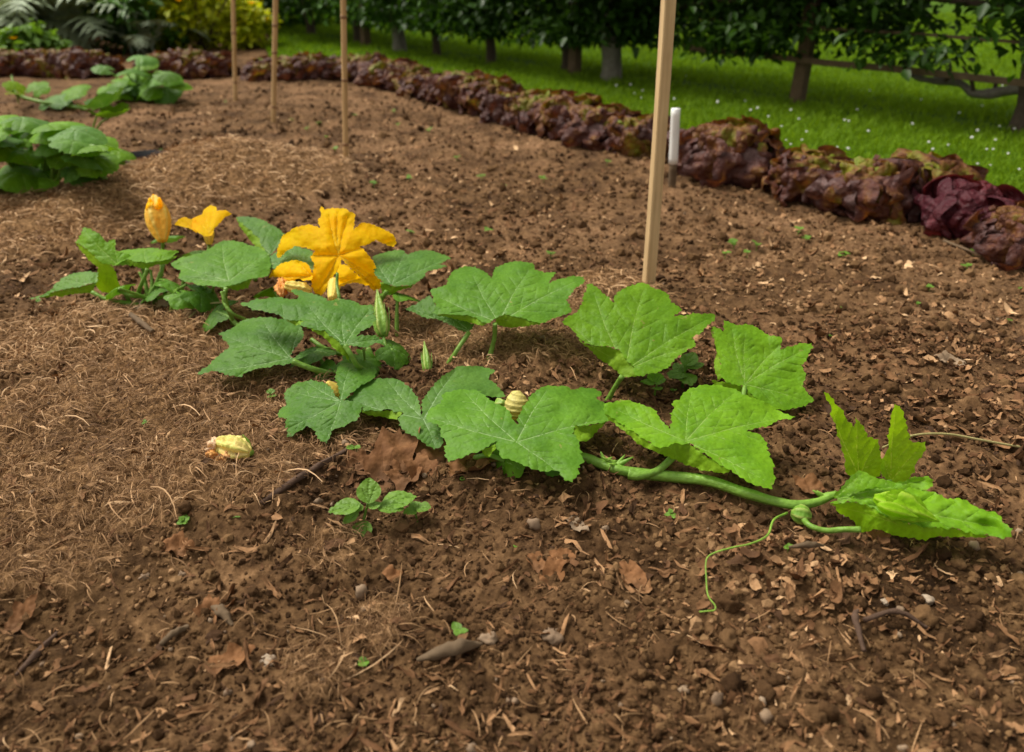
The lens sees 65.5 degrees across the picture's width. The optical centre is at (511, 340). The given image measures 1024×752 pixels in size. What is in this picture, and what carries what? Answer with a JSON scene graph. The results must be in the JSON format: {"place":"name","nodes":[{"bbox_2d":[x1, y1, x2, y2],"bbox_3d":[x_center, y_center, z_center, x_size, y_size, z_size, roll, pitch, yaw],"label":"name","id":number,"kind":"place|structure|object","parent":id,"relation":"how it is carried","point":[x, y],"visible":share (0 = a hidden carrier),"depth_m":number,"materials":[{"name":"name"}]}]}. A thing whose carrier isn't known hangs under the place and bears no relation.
{"place":"outdoors","nodes":[
{"label":"outdoors","id":0,"kind":"place"},
{"bbox_2d":[0,33,1023,751],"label":"ground","id":1,"kind":"structure","parent":0,"point":[256,571],"depth_m":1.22,"materials":[{"name":"soil"}]},
{"bbox_2d":[0,49,33,76],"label":"lettuce","id":2,"kind":"object","parent":1,"relation":"on","point":[11,61],"visible":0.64,"depth_m":5.25,"materials":[{"name":"brown plant"}]},
{"bbox_2d":[4,593,37,632],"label":"dead leaf","id":3,"kind":"object","parent":1,"relation":"on","point":[28,606],"visible":1,"depth_m":0.99,"materials":[{"name":"plant"}]},
{"bbox_2d":[0,18,72,51],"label":"leafy shrub","id":4,"kind":"object","parent":1,"relation":"on","point":[22,37],"visible":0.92,"depth_m":5.78,"materials":[{"name":"green plant"}]},
{"bbox_2d":[15,631,57,675],"bbox_3d":[-0.567,0.373,0.952,0.011,0.011,0.066,6,27,12],"label":"stick","id":5,"kind":"object","parent":1,"relation":"on","point":[34,655],"visible":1,"depth_m":0.95,"materials":[{"name":"wood"}]},
{"bbox_2d":[16,49,57,77],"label":"lettuce","id":6,"kind":"object","parent":1,"relation":"on","point":[28,67],"visible":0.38,"depth_m":5.25,"materials":[{"name":"brown plant"}]},
{"bbox_2d":[2,75,95,110],"bbox_3d":[-2.502,-1.360,4.321,0.405,0.171,0.805,-12,29,-24],"label":"squash plant","id":7,"kind":"object","parent":1,"relation":"on","point":[65,98],"visible":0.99,"depth_m":4.16,"materials":[{"name":"green plant"}]},
{"bbox_2d":[0,0,102,50],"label":"cardoon","id":8,"kind":"object","parent":1,"relation":"on","point":[75,39],"visible":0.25,"depth_m":6.38,"materials":[{"name":"plant"}]},
{"bbox_2d":[34,46,88,78],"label":"lettuce","id":9,"kind":"object","parent":1,"relation":"on","point":[54,58],"visible":0.4,"depth_m":5.23,"materials":[{"name":"brown plant"}]},
{"bbox_2d":[0,87,135,193],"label":"squash plant","id":10,"kind":"object","parent":1,"relation":"on","point":[73,153],"visible":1,"depth_m":2.47,"materials":[{"name":"green plant"}]},
{"bbox_2d":[61,49,125,79],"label":"lettuce","id":11,"kind":"object","parent":1,"relation":"on","point":[77,63],"visible":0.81,"depth_m":5.21,"materials":[{"name":"brown plant"}]},
{"bbox_2d":[0,0,190,49],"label":"cardoon","id":12,"kind":"object","parent":1,"relation":"on","point":[74,11],"visible":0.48,"depth_m":6.26,"materials":[{"name":"plant"}]},
{"bbox_2d":[80,0,189,54],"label":"leafy shrub","id":13,"kind":"object","parent":1,"relation":"on","point":[149,13],"visible":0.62,"depth_m":6.38,"materials":[{"name":"green plant"}]},
{"bbox_2d":[128,312,154,333],"bbox_3d":[-0.800,-0.039,1.718,0.098,0.023,0.014,21,33,36],"label":"stick","id":14,"kind":"object","parent":1,"relation":"on","point":[140,321],"visible":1,"depth_m":1.71,"materials":[{"name":"brown wood"}]},
{"bbox_2d":[91,55,192,103],"bbox_3d":[-2.101,-1.444,4.443,0.429,0.280,0.889,-21,33,-36],"label":"squash plant","id":15,"kind":"object","parent":1,"relation":"on","point":[138,82],"visible":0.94,"depth_m":4.39,"materials":[{"name":"green plant"}]},
{"bbox_2d":[125,150,163,164],"bbox_3d":[-1.371,-0.667,2.973,0.194,0.050,0.194,0,26,0],"label":"plant pot","id":16,"kind":"object","parent":1,"relation":"on","point":[141,153],"visible":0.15,"depth_m":3.04,"materials":[{"name":"black plastic"}]},
{"bbox_2d":[81,17,209,54],"bbox_3d":[-3.011,-2.494,6.497,0.958,0.300,0.837,0,26,0],"label":"cardoon","id":17,"kind":"object","parent":1,"relation":"on","point":[141,38],"visible":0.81,"depth_m":6.38,"materials":[{"name":"plant"}]},
{"bbox_2d":[132,51,176,73],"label":"lettuce","id":18,"kind":"object","parent":1,"relation":"on","point":[162,57],"visible":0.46,"depth_m":5.21,"materials":[{"name":"brown plant"}]},
{"bbox_2d":[29,194,284,326],"bbox_3d":[-0.773,-0.225,1.925,0.589,0.223,0.446,7,27,14],"label":"squash plant","id":19,"kind":"object","parent":1,"relation":"on","point":[232,265],"visible":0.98,"depth_m":1.85,"materials":[{"name":"green plant"}]},
{"bbox_2d":[159,624,188,645],"bbox_3d":[-0.410,0.355,0.965,0.010,0.011,0.038,19,32,33],"label":"stick","id":20,"kind":"object","parent":1,"relation":"on","point":[171,634],"visible":1,"depth_m":0.96,"materials":[{"name":"brown wood"}]},
{"bbox_2d":[163,530,194,556],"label":"dead leaf","id":21,"kind":"object","parent":1,"relation":"on","point":[174,543],"visible":1,"depth_m":1.09,"materials":[{"name":"plant"}]},
{"bbox_2d":[166,48,209,79],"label":"lettuce","id":22,"kind":"object","parent":1,"relation":"on","point":[182,65],"visible":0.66,"depth_m":5.21,"materials":[{"name":"brown plant"}]},
{"bbox_2d":[0,302,408,678],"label":"long straws","id":23,"kind":"object","parent":1,"relation":"on","point":[388,653],"visible":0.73,"depth_m":1.17,"materials":[{"name":"beige plant"}]},
{"bbox_2d":[192,594,219,623],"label":"dead leaf","id":24,"kind":"object","parent":1,"relation":"on","point":[208,601],"visible":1,"depth_m":1.00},
{"bbox_2d":[188,51,240,78],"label":"lettuce","id":25,"kind":"object","parent":1,"relation":"on","point":[216,65],"visible":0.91,"depth_m":5.22,"materials":[{"name":"brown plant"}]},
{"bbox_2d":[211,604,233,625],"bbox_3d":[-0.366,0.339,1.000,0.056,0.015,0.017,23,34,39],"label":"stick","id":26,"kind":"object","parent":1,"relation":"on","point":[222,612],"visible":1,"depth_m":0.99,"materials":[{"name":"brown wood"}]},
{"bbox_2d":[204,435,253,462],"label":"fallen flower","id":27,"kind":"object","parent":1,"relation":"on","point":[230,445],"visible":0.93,"depth_m":1.24,"materials":[{"name":"yellow plant"}]},
{"bbox_2d":[207,642,254,673],"bbox_3d":[-0.329,0.370,0.935,0.053,0.014,0.033,-20,33,-35],"label":"dead leaf","id":28,"kind":"object","parent":1,"relation":"on","point":[235,652],"visible":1,"depth_m":0.94,"materials":[{"name":"plant"}]},
{"bbox_2d":[231,0,237,100],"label":"bamboo cane","id":29,"kind":"object","parent":1,"relation":"on","point":[234,48],"visible":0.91,"depth_m":4.34,"materials":[{"name":"brown wood"}]},
{"bbox_2d":[215,0,281,47],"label":"yellow shrub","id":30,"kind":"object","parent":1,"relation":"on","point":[253,10],"visible":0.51,"depth_m":6.75,"materials":[{"name":"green plant"}]},
{"bbox_2d":[239,55,271,81],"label":"lettuce","id":31,"kind":"object","parent":1,"relation":"on","point":[254,70],"visible":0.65,"depth_m":5.10,"materials":[{"name":"brown plant"}]},
{"bbox_2d":[271,0,277,122],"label":"bamboo cane","id":32,"kind":"object","parent":1,"relation":"on","point":[274,60],"visible":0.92,"depth_m":3.73,"materials":[{"name":"brown wood"}]},
{"bbox_2d":[259,55,298,82],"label":"lettuce","id":33,"kind":"object","parent":1,"relation":"on","point":[284,73],"visible":0.45,"depth_m":5.10,"materials":[{"name":"brown plant"}]},
{"bbox_2d":[260,0,336,34],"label":"fruit tree","id":34,"kind":"object","parent":1,"relation":"on","point":[283,7],"visible":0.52,"depth_m":7.54,"materials":[{"name":"green plant"}]},
{"bbox_2d":[260,448,346,504],"bbox_3d":[-0.313,0.202,1.215,0.012,0.014,0.174,16,30,30],"label":"stick","id":35,"kind":"object","parent":1,"relation":"on","point":[300,476],"visible":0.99,"depth_m":1.20,"materials":[{"name":"wood"}]},
{"bbox_2d":[287,51,332,80],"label":"lettuce","id":36,"kind":"object","parent":1,"relation":"on","point":[305,65],"visible":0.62,"depth_m":5.08,"materials":[{"name":"brown plant"}]},
{"bbox_2d":[0,136,623,670],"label":"mulch scraps","id":37,"kind":"object","parent":1,"relation":"on","point":[404,624],"visible":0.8,"depth_m":1.22,"materials":[{"name":"wood"}]},
{"bbox_2d":[309,58,340,80],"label":"lettuce","id":38,"kind":"object","parent":1,"relation":"on","point":[326,72],"visible":0.56,"depth_m":5.07,"materials":[{"name":"brown plant"}]},
{"bbox_2d":[0,139,656,679],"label":"broken stalks","id":39,"kind":"object","parent":1,"relation":"on","point":[140,509],"visible":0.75,"depth_m":1.28,"materials":[{"name":"brown plant"}]},
{"bbox_2d":[0,133,683,704],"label":"mulch fibres","id":40,"kind":"object","parent":1,"relation":"on","point":[480,337],"visible":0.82,"depth_m":1.43,"materials":[{"name":"brown plant"}]},
{"bbox_2d":[340,0,348,158],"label":"bamboo cane","id":41,"kind":"object","parent":1,"relation":"on","point":[344,80],"visible":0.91,"depth_m":2.97,"materials":[{"name":"brown wood"}]},
{"bbox_2d":[291,0,415,42],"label":"fruit tree","id":42,"kind":"object","parent":1,"relation":"on","point":[319,6],"visible":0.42,"depth_m":7.02,"materials":[{"name":"green plant"}]},
{"bbox_2d":[345,449,366,469],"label":"dead leaf","id":43,"kind":"object","parent":1,"relation":"on","point":[360,454],"visible":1,"depth_m":1.26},
{"bbox_2d":[333,52,389,82],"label":"lettuce","id":44,"kind":"object","parent":1,"relation":"on","point":[355,65],"visible":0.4,"depth_m":4.98,"materials":[{"name":"brown plant"}]},
{"bbox_2d":[328,478,416,536],"bbox_3d":[-0.196,0.236,1.132,0.124,0.069,0.059,-13,29,-25],"label":"leafy weed","id":45,"kind":"object","parent":1,"relation":"on","point":[368,491],"visible":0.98,"depth_m":1.13,"materials":[{"name":"plant"}]},
{"bbox_2d":[353,57,417,87],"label":"lettuce","id":46,"kind":"object","parent":1,"relation":"on","point":[373,73],"visible":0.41,"depth_m":4.84,"materials":[{"name":"brown plant"}]},
{"bbox_2d":[363,426,420,490],"bbox_3d":[-0.188,0.180,1.251,0.076,0.054,0.116,10,28,20],"label":"dead leaf","id":47,"kind":"object","parent":1,"relation":"on","point":[398,446],"visible":0.89,"depth_m":1.26,"materials":[{"name":"plant"}]},
{"bbox_2d":[382,564,402,582],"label":"dead leaf","id":48,"kind":"object","parent":1,"relation":"on","point":[389,571],"visible":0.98,"depth_m":1.05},
{"bbox_2d":[334,0,457,51],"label":"fruit tree","id":49,"kind":"object","parent":1,"relation":"on","point":[399,40],"visible":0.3,"depth_m":6.29,"materials":[{"name":"green plant"}]},
{"bbox_2d":[382,456,422,490],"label":"dead leaf","id":50,"kind":"object","parent":1,"relation":"on","point":[394,474],"visible":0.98,"depth_m":1.22,"materials":[{"name":"plant"}]},
{"bbox_2d":[376,62,432,90],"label":"lettuce","id":51,"kind":"object","parent":1,"relation":"on","point":[396,70],"visible":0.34,"depth_m":4.72,"materials":[{"name":"brown plant"}]},
{"bbox_2d":[403,501,430,521],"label":"seedling","id":52,"kind":"object","parent":1,"relation":"on","point":[414,507],"visible":1,"depth_m":1.15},
{"bbox_2d":[392,72,442,97],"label":"lettuce","id":53,"kind":"object","parent":1,"relation":"on","point":[408,83],"visible":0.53,"depth_m":4.53,"materials":[{"name":"brown plant"}]},
{"bbox_2d":[402,453,437,488],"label":"dead leaf","id":54,"kind":"object","parent":1,"relation":"on","point":[424,462],"visible":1,"depth_m":1.24,"materials":[{"name":"plant"}]},
{"bbox_2d":[416,76,440,102],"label":"lettuce","id":55,"kind":"object","parent":1,"relation":"on","point":[427,88],"visible":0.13,"depth_m":4.39,"materials":[{"name":"brown plant"}]},
{"bbox_2d":[350,0,516,55],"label":"fruit tree","id":56,"kind":"object","parent":1,"relation":"on","point":[436,47],"visible":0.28,"depth_m":6.16,"materials":[{"name":"green plant"}]},
{"bbox_2d":[414,438,469,462],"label":"dead leaf","id":57,"kind":"object","parent":1,"relation":"on","point":[423,449],"visible":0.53,"depth_m":1.27,"materials":[{"name":"plant"}]},
{"bbox_2d":[417,638,482,661],"bbox_3d":[-0.070,0.358,0.921,0.079,0.022,0.022,-10,28,-20],"label":"stick","id":58,"kind":"object","parent":1,"relation":"on","point":[458,646],"visible":1,"depth_m":0.92,"materials":[{"name":"brown wood"}]},
{"bbox_2d":[432,69,495,108],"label":"lettuce","id":59,"kind":"object","parent":1,"relation":"on","point":[447,84],"visible":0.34,"depth_m":4.18,"materials":[{"name":"brown plant"}]},
{"bbox_2d":[380,0,560,63],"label":"fruit tree","id":60,"kind":"object","parent":1,"relation":"on","point":[488,26],"visible":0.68,"depth_m":5.63,"materials":[{"name":"green plant"}]},
{"bbox_2d":[447,453,498,476],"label":"dead leaf","id":61,"kind":"object","parent":1,"relation":"on","point":[458,464],"visible":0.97,"depth_m":1.23,"materials":[{"name":"plant"}]},
{"bbox_2d":[477,631,497,644],"bbox_3d":[-0.029,0.358,0.957,0.026,0.016,0.022,0,26,0],"label":"stone","id":62,"kind":"object","parent":1,"relation":"on","point":[484,638],"visible":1,"depth_m":0.95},
{"bbox_2d":[454,74,526,115],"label":"lettuce","id":63,"kind":"object","parent":1,"relation":"on","point":[475,91],"visible":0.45,"depth_m":4.07,"materials":[{"name":"brown plant"}]},
{"bbox_2d":[479,85,533,123],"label":"lettuce","id":64,"kind":"object","parent":1,"relation":"on","point":[491,107],"visible":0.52,"depth_m":3.88,"materials":[{"name":"brown plant"}]},
{"bbox_2d":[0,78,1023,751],"bbox_3d":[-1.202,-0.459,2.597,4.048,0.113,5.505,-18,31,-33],"label":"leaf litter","id":65,"kind":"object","parent":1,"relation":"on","point":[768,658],"visible":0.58,"depth_m":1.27,"materials":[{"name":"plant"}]},
{"bbox_2d":[0,94,1023,751],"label":"wood slivers","id":66,"kind":"object","parent":1,"relation":"on","point":[812,616],"visible":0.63,"depth_m":0.96,"materials":[{"name":"wood"}]},
{"bbox_2d":[3,173,1023,751],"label":"soil clods","id":67,"kind":"object","parent":1,"relation":"on","point":[823,709],"visible":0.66,"depth_m":0.95,"materials":[{"name":"soil"}]},
{"bbox_2d":[3,123,1023,751],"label":"loose straws","id":68,"kind":"object","parent":1,"relation":"on","point":[507,623],"visible":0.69,"depth_m":0.94,"materials":[{"name":"beige plant"}]},
{"bbox_2d":[9,107,1022,751],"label":"stones","id":69,"kind":"object","parent":1,"relation":"on","point":[767,717],"visible":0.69,"depth_m":0.97,"materials":[{"name":"stone"}]},
{"bbox_2d":[525,551,544,572],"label":"dead leaf","id":70,"kind":"object","parent":1,"relation":"on","point":[538,566],"visible":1,"depth_m":1.07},
{"bbox_2d":[500,89,574,132],"bbox_3d":[0.163,-1.105,3.805,0.400,0.187,0.385,-19,32,-34],"label":"lettuce","id":71,"kind":"object","parent":1,"relation":"on","point":[513,111],"visible":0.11,"depth_m":3.75,"materials":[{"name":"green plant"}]},
{"bbox_2d":[539,558,564,589],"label":"dead leaf","id":72,"kind":"object","parent":1,"relation":"on","point":[551,566],"visible":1,"depth_m":1.05,"materials":[{"name":"plant"}]},
{"bbox_2d":[541,627,563,645],"bbox_3d":[0.048,0.360,0.969,0.026,0.020,0.028,-14,29,-27],"label":"stone","id":73,"kind":"object","parent":1,"relation":"on","point":[553,637],"visible":1,"depth_m":0.96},
{"bbox_2d":[547,548,575,563],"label":"dead leaf","id":74,"kind":"object","parent":1,"relation":"on","point":[558,553],"visible":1,"depth_m":1.08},
{"bbox_2d":[519,90,604,140],"bbox_3d":[0.260,-1.026,3.613,0.382,0.197,0.421,-18,31,-32],"label":"lettuce","id":75,"kind":"object","parent":1,"relation":"on","point":[550,116],"visible":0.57,"depth_m":3.55,"materials":[{"name":"brown plant"}]},
{"bbox_2d":[466,0,691,72],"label":"fruit tree","id":76,"kind":"object","parent":1,"relation":"on","point":[550,8],"visible":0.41,"depth_m":5.19,"materials":[{"name":"green plant"}]},
{"bbox_2d":[557,102,642,151],"bbox_3d":[0.396,-0.947,3.468,0.407,0.180,0.408,1,26,1],"label":"lettuce","id":77,"kind":"object","parent":1,"relation":"on","point":[585,126],"visible":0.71,"depth_m":3.37,"materials":[{"name":"brown plant"}]},
{"bbox_2d":[188,207,1020,612],"bbox_3d":[0.026,0.015,1.406,1.615,0.239,0.675,16,30,29],"label":"squash plant","id":78,"kind":"object","parent":1,"relation":"on","point":[642,327],"visible":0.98,"depth_m":1.40,"materials":[{"name":"green plant"}]},
{"bbox_2d":[501,0,717,81],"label":"fruit tree","id":79,"kind":"object","parent":1,"relation":"on","point":[611,59],"visible":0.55,"depth_m":4.96,"materials":[{"name":"green plant"}]},
{"bbox_2d":[618,559,646,590],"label":"dead leaf","id":80,"kind":"object","parent":1,"relation":"on","point":[632,571],"visible":1,"depth_m":1.05,"materials":[{"name":"plant"}]},
{"bbox_2d":[599,111,670,158],"bbox_3d":[0.527,-0.867,3.315,0.327,0.167,0.324,-14,29,-27],"label":"lettuce","id":81,"kind":"object","parent":1,"relation":"on","point":[630,135],"visible":0.71,"depth_m":3.22,"materials":[{"name":"brown plant"}]},
{"bbox_2d":[640,372,665,395],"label":"seedling","id":82,"kind":"object","parent":1,"relation":"on","point":[657,378],"visible":1,"depth_m":1.47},
{"bbox_2d":[642,0,675,285],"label":"wooden stake","id":83,"kind":"object","parent":1,"relation":"on","point":[663,71],"visible":0.91,"depth_m":1.83,"materials":[{"name":"brown wood"}]},
{"bbox_2d":[668,108,680,187],"bbox_3d":[0.559,-0.641,2.761,0.041,0.322,0.031,0,26,0],"label":"marker post","id":84,"kind":"object","parent":1,"relation":"on","point":[674,137],"visible":0.89,"depth_m":2.73,"materials":[{"name":"plastic"}]},
{"bbox_2d":[666,352,703,387],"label":"seedling","id":85,"kind":"object","parent":1,"relation":"on","point":[687,361],"visible":1,"depth_m":1.51,"materials":[{"name":"plant"}]},
{"bbox_2d":[528,0,893,72],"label":"fruit tree","id":86,"kind":"object","parent":1,"relation":"on","point":[725,34],"visible":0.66,"depth_m":4.39,"materials":[{"name":"green plant"}]},
{"bbox_2d":[666,114,785,188],"bbox_3d":[0.812,-0.714,2.942,0.472,0.220,0.474,-13,29,-25],"label":"lettuce","id":87,"kind":"object","parent":1,"relation":"on","point":[744,151],"visible":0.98,"depth_m":2.81,"materials":[{"name":"brown plant"}]},
{"bbox_2d":[567,293,1023,691],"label":"shredded leaves","id":88,"kind":"object","parent":1,"relation":"on","point":[760,644],"visible":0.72,"depth_m":1.17,"materials":[{"name":"plant"}]},
{"bbox_2d":[789,541,824,548],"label":"stick","id":89,"kind":"object","parent":88,"relation":"on","point":[807,544],"visible":1,"depth_m":1.05,"materials":[{"name":"brown wood"}]},
{"bbox_2d":[761,143,853,206],"bbox_3d":[1.041,-0.575,2.727,0.353,0.171,0.356,7,27,14],"label":"lettuce","id":90,"kind":"object","parent":1,"relation":"on","point":[793,174],"visible":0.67,"depth_m":2.65,"materials":[{"name":"brown plant"}]},
{"bbox_2d":[791,473,826,493],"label":"dead leaf","id":91,"kind":"object","parent":1,"relation":"on","point":[809,482],"visible":0.91,"depth_m":1.21,"materials":[{"name":"plant"}]},
{"bbox_2d":[851,609,865,651],"bbox_3d":[0.416,0.347,0.958,0.012,0.023,0.051,4,26,7],"label":"stick","id":92,"kind":"object","parent":1,"relation":"on","point":[855,617],"visible":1,"depth_m":0.95,"materials":[{"name":"wood"}]},
{"bbox_2d":[804,154,928,224],"bbox_3d":[1.160,-0.500,2.539,0.400,0.187,0.416,-20,32,-35],"label":"lettuce","id":93,"kind":"object","parent":1,"relation":"on","point":[859,189],"visible":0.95,"depth_m":2.44,"materials":[{"name":"brown plant"}]},
{"bbox_2d":[866,529,892,547],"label":"dead leaf","id":94,"kind":"object","parent":1,"relation":"on","point":[873,534],"visible":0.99,"depth_m":1.12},
{"bbox_2d":[863,608,927,628],"bbox_3d":[0.472,0.343,0.984,0.081,0.020,0.018,0,26,0],"label":"stick","id":95,"kind":"object","parent":1,"relation":"on","point":[887,612],"visible":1,"depth_m":0.98,"materials":[{"name":"wood"}]},
{"bbox_2d":[873,148,988,222],"bbox_3d":[1.333,-0.510,2.551,0.374,0.187,0.413,19,32,34],"label":"lettuce","id":96,"kind":"object","parent":1,"relation":"on","point":[935,165],"visible":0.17,"depth_m":2.47,"materials":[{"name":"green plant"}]},
{"bbox_2d":[934,350,965,364],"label":"dead leaf","id":97,"kind":"object","parent":1,"relation":"on","point":[944,356],"visible":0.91,"depth_m":1.54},
{"bbox_2d":[909,174,1023,239],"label":"lettuce","id":98,"kind":"object","parent":1,"relation":"on","point":[949,205],"visible":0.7,"depth_m":2.28,"materials":[{"name":"plant"}]},
{"bbox_2d":[959,200,1023,270],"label":"lettuce","id":99,"kind":"object","parent":1,"relation":"on","point":[996,238],"visible":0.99,"depth_m":2.10,"materials":[{"name":"brown plant"}]},
{"bbox_2d":[264,0,1023,192],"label":"lawn","id":100,"kind":"structure","parent":0,"point":[947,7],"depth_m":4.90,"materials":[{"name":"plant"}]},
{"bbox_2d":[140,0,271,50],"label":"yellow shrub","id":101,"kind":"object","parent":100,"relation":"on","point":[201,10],"visible":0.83,"depth_m":6.69,"materials":[{"name":"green plant"}]},
{"bbox_2d":[213,8,325,26],"bbox_3d":[-3.329,-4.513,8.982,3.603,1.898,1.751,0,26,0],"label":"dark bush","id":102,"kind":"object","parent":100,"relation":"on","point":[290,21],"visible":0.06,"depth_m":8.94,"materials":[{"name":"green plant"}]},
{"bbox_2d":[358,2,370,45],"bbox_3d":[-1.284,-3.312,6.666,0.075,1.800,0.074,-22,34,-37],"label":"tree post","id":103,"kind":"object","parent":100,"relation":"on","point":[365,36],"visible":0.31,"depth_m":6.95,"materials":[{"name":"brown wood"}]},
{"bbox_2d":[567,0,583,74],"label":"tree post","id":104,"kind":"object","parent":100,"relation":"on","point":[574,60],"visible":0.28,"depth_m":5.28,"materials":[{"name":"brown wood"}]},
{"bbox_2d":[683,0,1023,104],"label":"espalier frame","id":105,"kind":"object","parent":100,"relation":"on","point":[801,76],"visible":0.64,"depth_m":4.11,"materials":[{"name":"brown wood"}]},
{"bbox_2d":[729,0,1023,134],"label":"fruit tree","id":106,"kind":"object","parent":100,"relation":"on","point":[845,12],"visible":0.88,"depth_m":3.80,"materials":[{"name":"green plant"}]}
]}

